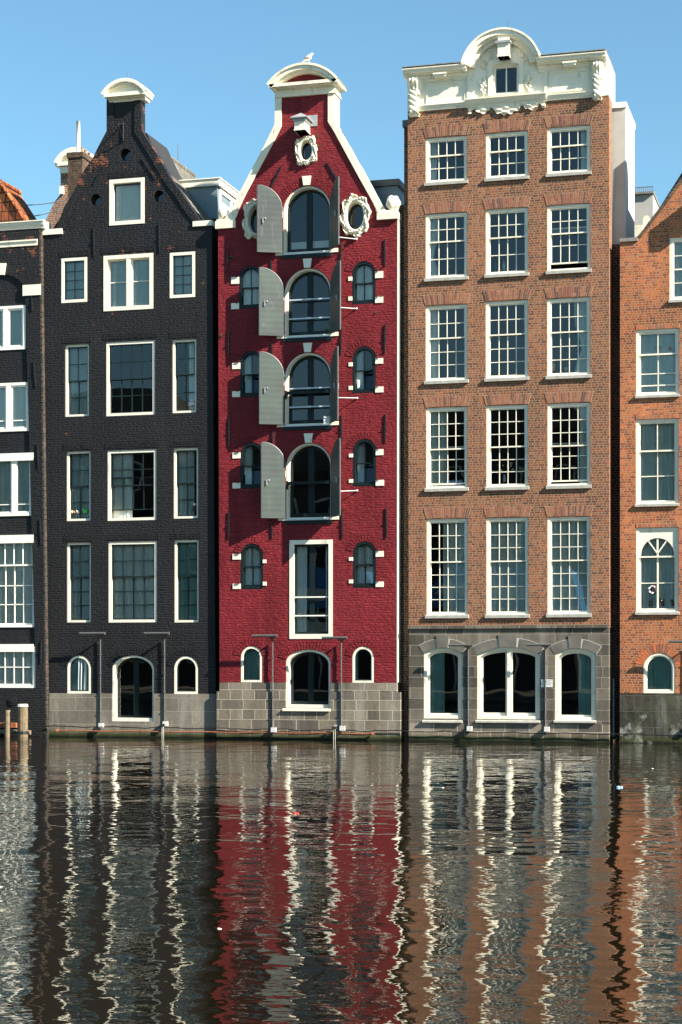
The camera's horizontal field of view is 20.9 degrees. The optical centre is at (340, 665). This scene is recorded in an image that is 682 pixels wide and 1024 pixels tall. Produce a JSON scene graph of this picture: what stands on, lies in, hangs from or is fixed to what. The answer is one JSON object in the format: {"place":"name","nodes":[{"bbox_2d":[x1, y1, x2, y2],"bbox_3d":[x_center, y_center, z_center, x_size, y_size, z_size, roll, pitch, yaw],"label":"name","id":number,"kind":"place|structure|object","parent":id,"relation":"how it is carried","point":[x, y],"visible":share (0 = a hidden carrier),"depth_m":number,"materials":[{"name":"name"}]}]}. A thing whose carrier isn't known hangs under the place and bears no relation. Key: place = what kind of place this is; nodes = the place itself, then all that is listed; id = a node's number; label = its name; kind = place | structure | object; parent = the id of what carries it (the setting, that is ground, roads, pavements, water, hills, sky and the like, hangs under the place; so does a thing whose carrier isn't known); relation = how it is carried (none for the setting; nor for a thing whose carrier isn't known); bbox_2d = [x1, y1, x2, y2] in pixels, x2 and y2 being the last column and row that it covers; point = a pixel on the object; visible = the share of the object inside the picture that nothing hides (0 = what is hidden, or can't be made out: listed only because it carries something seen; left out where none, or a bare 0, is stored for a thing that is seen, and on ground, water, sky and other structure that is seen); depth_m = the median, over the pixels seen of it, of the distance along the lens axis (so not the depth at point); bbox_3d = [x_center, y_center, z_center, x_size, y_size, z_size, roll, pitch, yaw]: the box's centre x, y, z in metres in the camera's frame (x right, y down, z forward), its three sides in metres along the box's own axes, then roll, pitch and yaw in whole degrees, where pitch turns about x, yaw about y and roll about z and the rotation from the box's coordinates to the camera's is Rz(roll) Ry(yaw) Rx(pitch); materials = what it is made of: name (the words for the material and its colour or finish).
{"place":"outdoors","nodes":[
{"label":"outdoors","id":0,"kind":"place"},
{"bbox_2d":[0,736,681,1023],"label":"canal water","id":1,"kind":"structure","parent":0,"point":[383,882],"depth_m":16.62,"materials":[{"name":"black liquid"}]},
{"bbox_2d":[4,710,10,736],"bbox_3d":[-9.042,2.029,50.172,0.170,1.642,0.169,0,0,15],"label":"mooring post","id":2,"kind":"object","parent":1,"relation":"in","point":[7,728],"visible":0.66,"depth_m":50.11,"materials":[{"name":"beige wood"}]},
{"bbox_2d":[0,730,30,734],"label":"fender log","id":3,"kind":"object","parent":1,"relation":"on","point":[12,731],"visible":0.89,"depth_m":50.39,"materials":[{"name":"wood"}]},
{"bbox_2d":[17,704,28,737],"bbox_3d":[-8.613,1.948,50.053,0.318,1.805,0.318,0,0,15],"label":"mooring post","id":4,"kind":"object","parent":1,"relation":"in","point":[22,722],"visible":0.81,"depth_m":49.94,"materials":[{"name":"beige wood"}]},
{"bbox_2d":[0,179,50,736],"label":"canal house","id":5,"kind":"structure","parent":1,"relation":"in","point":[24,673],"depth_m":50.78,"materials":[{"name":"black brick"}]},
{"bbox_2d":[0,723,16,727],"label":"plank","id":6,"kind":"object","parent":5,"relation":"attached to","point":[13,725],"visible":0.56,"depth_m":50.55,"materials":[{"name":"orange wood"}]},
{"bbox_2d":[0,305,25,350],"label":"window","id":7,"kind":"structure","parent":5,"relation":"in","point":[12,318],"depth_m":50.89,"materials":[{"name":"white paint"}]},
{"bbox_2d":[0,382,28,431],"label":"window","id":8,"kind":"structure","parent":5,"relation":"in","point":[14,416],"depth_m":50.85,"materials":[{"name":"white paint"}]},
{"bbox_2d":[0,460,30,515],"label":"window","id":9,"kind":"structure","parent":5,"relation":"in","point":[15,490],"depth_m":50.85,"materials":[{"name":"white paint"}]},
{"bbox_2d":[0,543,33,626],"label":"window","id":10,"kind":"structure","parent":5,"relation":"in","point":[16,563],"depth_m":50.91,"materials":[{"name":"white paint"}]},
{"bbox_2d":[0,646,35,687],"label":"window","id":11,"kind":"structure","parent":5,"relation":"in","point":[17,669],"depth_m":50.91,"materials":[{"name":"white paint"}]},
{"bbox_2d":[26,199,68,205],"bbox_3d":[-8.511,-13.164,52.594,1.618,0.307,0.028,0,0,-16],"label":"overhead cable","id":12,"kind":"object","parent":5,"relation":"attached to","point":[47,203],"visible":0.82,"depth_m":52.63,"materials":[{"name":"grey metal"}]},
{"bbox_2d":[42,78,238,738],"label":"canal house","id":13,"kind":"structure","parent":1,"relation":"in","point":[130,248],"depth_m":50.17,"materials":[{"name":"black brick"}]},
{"bbox_2d":[61,257,86,302],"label":"window","id":14,"kind":"structure","parent":13,"relation":"in","point":[73,270],"depth_m":50.55,"materials":[{"name":"beige paint"}]},
{"bbox_2d":[66,344,88,416],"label":"window","id":15,"kind":"structure","parent":13,"relation":"in","point":[77,356],"depth_m":50.65,"materials":[{"name":"beige paint"}]},
{"bbox_2d":[67,451,90,520],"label":"window","id":16,"kind":"structure","parent":13,"relation":"in","point":[78,494],"depth_m":50.62,"materials":[{"name":"beige paint"}]},
{"bbox_2d":[67,542,90,621],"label":"window","id":17,"kind":"structure","parent":13,"relation":"in","point":[78,554],"depth_m":50.58,"materials":[{"name":"beige paint"}]},
{"bbox_2d":[67,656,90,693],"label":"window","id":18,"kind":"structure","parent":13,"relation":"in","point":[79,667],"depth_m":50.48,"materials":[{"name":"beige paint"}]},
{"bbox_2d":[67,121,91,198],"bbox_3d":[-7.510,-13.798,53.131,0.504,3.592,0.680,0,0,15],"label":"chimney","id":19,"kind":"object","parent":13,"relation":"on","point":[79,159],"visible":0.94,"depth_m":52.85,"materials":[{"name":"brick"}]},
{"bbox_2d":[79,632,105,727],"bbox_3d":[-6.680,0.391,50.091,0.733,2.592,0.338,0,0,15],"label":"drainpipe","id":20,"kind":"object","parent":13,"relation":"attached to","point":[100,635],"visible":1,"depth_m":50.09,"materials":[{"name":"grey metal"}]},
{"bbox_2d":[109,177,144,225],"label":"window","id":21,"kind":"structure","parent":13,"relation":"in","point":[126,196],"depth_m":50.21,"materials":[{"name":"beige paint"}]},
{"bbox_2d":[103,253,152,310],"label":"window","id":22,"kind":"structure","parent":13,"relation":"in","point":[129,284],"depth_m":50.16,"materials":[{"name":"beige paint"}]},
{"bbox_2d":[106,340,154,415],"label":"window","id":23,"kind":"structure","parent":13,"relation":"in","point":[109,396],"depth_m":50.14,"materials":[{"name":"beige paint"}]},
{"bbox_2d":[108,449,155,520],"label":"window","id":24,"kind":"structure","parent":13,"relation":"in","point":[119,486],"depth_m":50.21,"materials":[{"name":"beige paint"}]},
{"bbox_2d":[109,541,156,622],"bbox_3d":[-5.600,-2.259,50.131,1.418,2.201,0.215,0,0,15],"label":"window","id":25,"kind":"structure","parent":13,"relation":"in","point":[137,560],"depth_m":50.20,"materials":[{"name":"beige paint"}]},
{"bbox_2d":[113,655,153,720],"bbox_3d":[-5.579,0.619,50.149,1.219,1.794,0.260,0,0,15],"label":"door","id":26,"kind":"structure","parent":13,"relation":"in","point":[118,664],"depth_m":50.20,"materials":[{"name":"beige paint"}]},
{"bbox_2d":[144,632,169,725],"bbox_3d":[-4.896,0.363,49.598,0.710,2.518,0.338,0,0,15],"label":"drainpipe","id":27,"kind":"object","parent":13,"relation":"attached to","point":[163,634],"visible":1,"depth_m":49.59,"materials":[{"name":"grey metal"}]},
{"bbox_2d":[170,251,194,297],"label":"window","id":28,"kind":"structure","parent":13,"relation":"in","point":[182,264],"depth_m":49.70,"materials":[{"name":"beige paint"}]},
{"bbox_2d":[173,339,195,412],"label":"window","id":29,"kind":"structure","parent":13,"relation":"in","point":[192,342],"depth_m":49.77,"materials":[{"name":"beige paint"}]},
{"bbox_2d":[174,448,197,518],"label":"window","id":30,"kind":"structure","parent":13,"relation":"in","point":[184,467],"depth_m":49.81,"materials":[{"name":"beige paint"}]},
{"bbox_2d":[174,656,197,693],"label":"window","id":31,"kind":"structure","parent":13,"relation":"in","point":[176,669],"depth_m":49.64,"materials":[{"name":"beige paint"}]},
{"bbox_2d":[175,540,198,621],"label":"window","id":32,"kind":"structure","parent":13,"relation":"in","point":[186,551],"depth_m":49.76,"materials":[{"name":"beige paint"}]},
{"bbox_2d":[188,399,194,405],"bbox_3d":[-4.003,-7.067,49.749,0.170,0.154,0.110,0,0,15],"label":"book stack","id":33,"kind":"object","parent":13,"relation":"in","point":[192,402],"visible":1,"depth_m":49.70,"materials":[{"name":"blue paper"}]},
{"bbox_2d":[215,62,403,740],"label":"canal house","id":34,"kind":"structure","parent":1,"relation":"in","point":[309,525],"depth_m":48.64,"materials":[{"name":"red brick"}]},
{"bbox_2d":[55,729,373,734],"bbox_3d":[-3.464,1.773,49.170,8.988,0.082,0.102,0,0,15],"label":"rusty pipe","id":35,"kind":"object","parent":34,"relation":"attached to","point":[58,730],"visible":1,"depth_m":49.12,"materials":[{"name":"orange metal"}]},
{"bbox_2d":[239,266,258,308],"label":"window","id":36,"kind":"structure","parent":34,"relation":"in","point":[248,285],"depth_m":49.13,"materials":[{"name":"green paint"}]},
{"bbox_2d":[240,351,258,396],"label":"window","id":37,"kind":"structure","parent":34,"relation":"in","point":[246,390],"depth_m":49.08,"materials":[{"name":"green paint"}]},
{"bbox_2d":[240,442,260,487],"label":"window","id":38,"kind":"structure","parent":34,"relation":"in","point":[246,455],"depth_m":49.07,"materials":[{"name":"grey glass"}]},
{"bbox_2d":[241,646,261,681],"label":"window","id":39,"kind":"structure","parent":34,"relation":"in","point":[251,656],"depth_m":49.10,"materials":[{"name":"beige paint"}]},
{"bbox_2d":[241,544,262,588],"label":"window","id":40,"kind":"structure","parent":34,"relation":"in","point":[251,554],"depth_m":49.11,"materials":[{"name":"grey glass"}]},
{"bbox_2d":[251,209,256,232],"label":"oval window","id":41,"kind":"structure","parent":34,"relation":"in","point":[255,211],"depth_m":49.17,"materials":[{"name":"black glass"}]},
{"bbox_2d":[252,634,276,731],"bbox_3d":[-1.966,0.469,48.653,0.679,2.570,0.338,0,0,15],"label":"wall light","id":42,"kind":"object","parent":34,"relation":"attached to","point":[272,638],"visible":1,"depth_m":48.68,"materials":[{"name":"grey metal"}]},
{"bbox_2d":[275,186,337,258],"bbox_3d":[-0.854,-11.656,48.734,1.715,1.899,0.430,0,0,15],"label":"loft door","id":43,"kind":"structure","parent":34,"relation":"in","point":[311,248],"depth_m":48.80,"materials":[{"name":"beige paint"}]},
{"bbox_2d":[302,143,310,159],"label":"oval window","id":44,"kind":"structure","parent":34,"relation":"in","point":[306,143],"depth_m":48.75,"materials":[{"name":"grey paint"}]},
{"bbox_2d":[301,53,313,61],"bbox_3d":[-0.863,-15.868,48.461,0.367,0.335,0.140,0,0,15],"label":"gull","id":45,"kind":"object","parent":34,"relation":"on","point":[307,57],"visible":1,"depth_m":48.42,"materials":[{"name":"white"}]},
{"bbox_2d":[277,269,338,341],"bbox_3d":[-0.842,-9.475,48.697,1.686,1.923,0.365,0,0,15],"label":"loft door","id":46,"kind":"structure","parent":34,"relation":"in","point":[311,335],"depth_m":48.77,"materials":[{"name":"beige paint"}]},
{"bbox_2d":[277,353,338,430],"bbox_3d":[-0.835,-7.203,48.695,1.686,2.039,0.365,0,0,15],"label":"loft door","id":47,"kind":"structure","parent":34,"relation":"in","point":[310,424],"depth_m":48.77,"materials":[{"name":"beige paint"}]},
{"bbox_2d":[278,443,338,523],"bbox_3d":[-0.814,-4.782,48.689,1.657,2.131,0.365,0,0,15],"label":"loft door","id":48,"kind":"structure","parent":34,"relation":"in","point":[311,517],"depth_m":48.78,"materials":[{"name":"beige paint"}]},
{"bbox_2d":[286,650,330,707],"bbox_3d":[-0.817,0.345,48.729,1.235,1.537,0.280,0,0,15],"label":"door","id":49,"kind":"structure","parent":34,"relation":"in","point":[291,660],"depth_m":48.78,"materials":[{"name":"beige paint"}]},
{"bbox_2d":[289,539,332,638],"bbox_3d":[-0.757,-1.997,48.652,1.182,2.596,0.248,0,0,15],"label":"french window","id":50,"kind":"structure","parent":34,"relation":"in","point":[298,596],"depth_m":48.67,"materials":[{"name":"beige paint"}]},
{"bbox_2d":[324,416,329,422],"bbox_3d":[-0.372,-6.428,48.523,0.160,0.212,0.080,0,0,15],"label":"white box","id":51,"kind":"object","parent":34,"relation":"on","point":[326,419],"visible":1,"depth_m":48.49,"materials":[{"name":"plastic"}]},
{"bbox_2d":[322,636,346,730],"bbox_3d":[-0.135,0.470,48.147,0.665,2.450,0.338,0,0,15],"label":"wall light","id":52,"kind":"object","parent":34,"relation":"attached to","point":[341,639],"visible":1,"depth_m":48.24,"materials":[{"name":"grey metal"}]},
{"bbox_2d":[332,725,336,739],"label":"drain pipes","id":53,"kind":"object","parent":34,"relation":"attached to","point":[334,727],"visible":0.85,"depth_m":48.21,"materials":[{"name":"metal"}]},
{"bbox_2d":[349,204,361,228],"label":"oval window","id":54,"kind":"structure","parent":34,"relation":"in","point":[354,206],"depth_m":48.44,"materials":[{"name":"grey paint"}]},
{"bbox_2d":[352,647,373,682],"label":"window","id":55,"kind":"structure","parent":34,"relation":"in","point":[355,679],"depth_m":48.23,"materials":[{"name":"beige paint"}]},
{"bbox_2d":[352,261,374,304],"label":"window","id":56,"kind":"structure","parent":34,"relation":"in","point":[363,282],"depth_m":48.25,"materials":[{"name":"green paint"}]},
{"bbox_2d":[352,347,375,393],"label":"window","id":57,"kind":"structure","parent":34,"relation":"in","point":[357,370],"depth_m":48.24,"materials":[{"name":"green paint"}]},
{"bbox_2d":[47,725,681,735],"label":"wall cable","id":58,"kind":"object","parent":34,"relation":"attached to","point":[371,730],"depth_m":47.95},
{"bbox_2d":[353,439,375,486],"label":"window","id":59,"kind":"structure","parent":34,"relation":"in","point":[359,449],"depth_m":48.24,"materials":[{"name":"grey glass"}]},
{"bbox_2d":[353,541,375,587],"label":"window","id":60,"kind":"structure","parent":34,"relation":"in","point":[364,560],"depth_m":48.25,"materials":[{"name":"grey glass"}]},
{"bbox_2d":[398,27,619,742],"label":"canal house","id":61,"kind":"structure","parent":1,"relation":"in","point":[508,146],"depth_m":47.34,"materials":[{"name":"brown brick"}]},
{"bbox_2d":[424,648,461,718],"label":"window","id":62,"kind":"structure","parent":61,"relation":"in","point":[434,659],"depth_m":47.79,"materials":[{"name":"beige paint"}]},
{"bbox_2d":[424,136,467,185],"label":"window","id":63,"kind":"structure","parent":61,"relation":"in","point":[431,144],"depth_m":47.70,"materials":[{"name":"beige paint"}]},
{"bbox_2d":[424,212,468,281],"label":"window","id":64,"kind":"structure","parent":61,"relation":"in","point":[432,221],"depth_m":47.72,"materials":[{"name":"beige paint"}]},
{"bbox_2d":[424,304,468,384],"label":"window","id":65,"kind":"structure","parent":61,"relation":"in","point":[433,352],"depth_m":47.75,"materials":[{"name":"beige paint"}]},
{"bbox_2d":[424,407,468,491],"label":"window","id":66,"kind":"structure","parent":61,"relation":"in","point":[437,448],"depth_m":47.77,"materials":[{"name":"beige paint"}]},
{"bbox_2d":[425,518,468,617],"bbox_3d":[2.754,-2.496,47.681,1.145,2.565,0.303,0,0,15],"label":"window","id":67,"kind":"structure","parent":61,"relation":"in","point":[455,531],"depth_m":47.74,"materials":[{"name":"beige paint"}]},
{"bbox_2d":[444,480,462,485],"bbox_3d":[2.895,-4.699,47.775,0.544,0.189,0.105,0,0,15],"label":"folded cloth","id":68,"kind":"object","parent":61,"relation":"in","point":[454,481],"visible":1,"depth_m":47.73,"materials":[{"name":"blue fabric"}]},
{"bbox_2d":[448,644,472,730],"bbox_3d":[3.085,0.560,47.298,0.625,2.229,0.338,0,0,15],"label":"wall light","id":69,"kind":"object","parent":61,"relation":"attached to","point":[468,646],"visible":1,"depth_m":47.38,"materials":[{"name":"grey metal"}]},
{"bbox_2d":[498,462,513,481],"bbox_3d":[4.224,-4.950,47.392,0.419,0.495,0.126,0,0,15],"label":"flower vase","id":70,"kind":"object","parent":61,"relation":"in","point":[504,476],"visible":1,"depth_m":47.37,"materials":[{"name":"white ceramic"}]},
{"bbox_2d":[493,64,518,94],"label":"attic window","id":71,"kind":"structure","parent":61,"relation":"in","point":[511,65],"depth_m":47.21,"materials":[{"name":"beige paint"}]},
{"bbox_2d":[484,131,528,181],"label":"window","id":72,"kind":"structure","parent":61,"relation":"in","point":[489,178],"depth_m":47.23,"materials":[{"name":"beige paint"}]},
{"bbox_2d":[484,208,528,277],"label":"window","id":73,"kind":"structure","parent":61,"relation":"in","point":[489,274],"depth_m":47.24,"materials":[{"name":"beige paint"}]},
{"bbox_2d":[484,300,528,381],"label":"window","id":74,"kind":"structure","parent":61,"relation":"in","point":[489,378],"depth_m":47.25,"materials":[{"name":"beige paint"}]},
{"bbox_2d":[485,405,528,490],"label":"window","id":75,"kind":"structure","parent":61,"relation":"in","point":[524,486],"depth_m":47.24,"materials":[{"name":"beige paint"}]},
{"bbox_2d":[485,517,529,617],"bbox_3d":[4.265,-2.492,47.259,1.151,2.564,0.294,0,0,15],"label":"window","id":76,"kind":"structure","parent":61,"relation":"in","point":[507,538],"depth_m":47.33,"materials":[{"name":"beige paint"}]},
{"bbox_2d":[477,647,539,718],"bbox_3d":[4.295,0.451,47.259,1.634,1.855,0.150,0,0,15],"label":"window","id":77,"kind":"structure","parent":61,"relation":"in","point":[509,714],"depth_m":47.23,"materials":[{"name":"beige paint"}]},
{"bbox_2d":[526,643,550,731],"bbox_3d":[5.024,0.556,46.763,0.625,2.229,0.338,0,0,15],"label":"wall light","id":78,"kind":"object","parent":61,"relation":"attached to","point":[545,646],"visible":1,"depth_m":46.76,"materials":[{"name":"grey metal"}]},
{"bbox_2d":[541,679,552,686],"bbox_3d":[5.221,0.451,46.877,0.283,0.197,0.022,0,0,15],"label":"notice plate","id":79,"kind":"object","parent":61,"relation":"attached to","point":[549,682],"visible":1,"depth_m":46.87,"materials":[{"name":"white plastic"}]},
{"bbox_2d":[546,125,591,176],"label":"window","id":80,"kind":"structure","parent":61,"relation":"in","point":[585,130],"depth_m":46.84,"materials":[{"name":"beige paint"}]},
{"bbox_2d":[546,204,591,274],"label":"window","id":81,"kind":"structure","parent":61,"relation":"in","point":[577,206],"depth_m":46.84,"materials":[{"name":"beige paint"}]},
{"bbox_2d":[546,297,591,379],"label":"window","id":82,"kind":"structure","parent":61,"relation":"in","point":[581,306],"depth_m":46.84,"materials":[{"name":"beige paint"}]},
{"bbox_2d":[546,402,591,488],"bbox_3d":[5.777,-5.552,46.822,1.148,2.171,0.258,0,0,15],"label":"window","id":83,"kind":"structure","parent":61,"relation":"in","point":[584,419],"depth_m":46.84,"materials":[{"name":"beige paint"}]},
{"bbox_2d":[546,517,591,616],"bbox_3d":[5.783,-2.490,46.844,1.148,2.542,0.304,0,0,15],"label":"window","id":84,"kind":"structure","parent":61,"relation":"in","point":[568,537],"depth_m":46.93,"materials":[{"name":"beige paint"}]},
{"bbox_2d":[555,648,595,719],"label":"window","id":85,"kind":"structure","parent":61,"relation":"in","point":[586,658],"depth_m":46.82,"materials":[{"name":"beige paint"}]},
{"bbox_2d":[612,102,634,243],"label":"stair tower","id":86,"kind":"structure","parent":61,"relation":"on","point":[623,174],"depth_m":47.16,"materials":[{"name":"white paint"}]},
{"bbox_2d":[620,173,681,743],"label":"canal house","id":87,"kind":"structure","parent":1,"relation":"in","point":[650,460],"depth_m":46.38,"materials":[{"name":"orange brick"}]},
{"bbox_2d":[635,215,649,236],"bbox_3d":[8.331,-11.782,51.076,0.420,1.198,1.500,0,0,15],"label":"roof dormer","id":88,"kind":"object","parent":87,"relation":"on","point":[640,228],"visible":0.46,"depth_m":50.38,"materials":[{"name":"beige paint"}]},
{"bbox_2d":[648,585,656,593],"bbox_3d":[7.818,-1.904,46.446,0.223,0.225,0.056,0,0,15],"label":"flower wreath","id":89,"kind":"object","parent":87,"relation":"hanging from","point":[654,587],"visible":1,"depth_m":46.43,"materials":[{"name":"white plant"}]},
{"bbox_2d":[635,418,678,506],"bbox_3d":[7.930,-5.072,46.353,1.101,2.195,0.301,0,0,15],"label":"window","id":90,"kind":"structure","parent":87,"relation":"in","point":[657,440],"depth_m":46.44,"materials":[{"name":"beige paint"}]},
{"bbox_2d":[635,527,678,614],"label":"window","id":91,"kind":"structure","parent":87,"relation":"in","point":[657,549],"depth_m":46.39,"materials":[{"name":"beige paint"}]},
{"bbox_2d":[635,328,679,398],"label":"window","id":92,"kind":"structure","parent":87,"relation":"in","point":[657,371],"depth_m":46.40,"materials":[{"name":"beige paint"}]},
{"bbox_2d":[644,653,674,692],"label":"window","id":93,"kind":"structure","parent":87,"relation":"in","point":[659,669],"depth_m":46.36,"materials":[{"name":"beige paint"}]},
{"bbox_2d":[669,640,681,642],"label":"wall light","id":94,"kind":"object","parent":87,"relation":"attached to","point":[675,641],"visible":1,"depth_m":45.79,"materials":[{"name":"grey metal"}]},
{"bbox_2d":[669,237,681,302],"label":"window","id":95,"kind":"structure","parent":87,"relation":"in","point":[675,243],"depth_m":46.26,"materials":[{"name":"beige paint"}]},
{"bbox_2d":[0,0,681,219],"label":"sky","id":96,"kind":"structure","parent":0,"point":[207,66],"materials":[{"name":"blue"}]},
{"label":"ground","id":97,"kind":"structure","parent":0,"visible":0},
{"bbox_2d":[45,147,93,228],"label":"gable house","id":98,"kind":"structure","parent":97,"relation":"on","point":[61,164],"depth_m":58.10,"materials":[{"name":"paint"}]},
{"bbox_2d":[635,186,659,224],"bbox_3d":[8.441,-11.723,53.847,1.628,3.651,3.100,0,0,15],"label":"building","id":99,"kind":"structure","parent":97,"relation":"on","point":[647,203],"depth_m":52.32,"materials":[{"name":"paint"}]}
]}

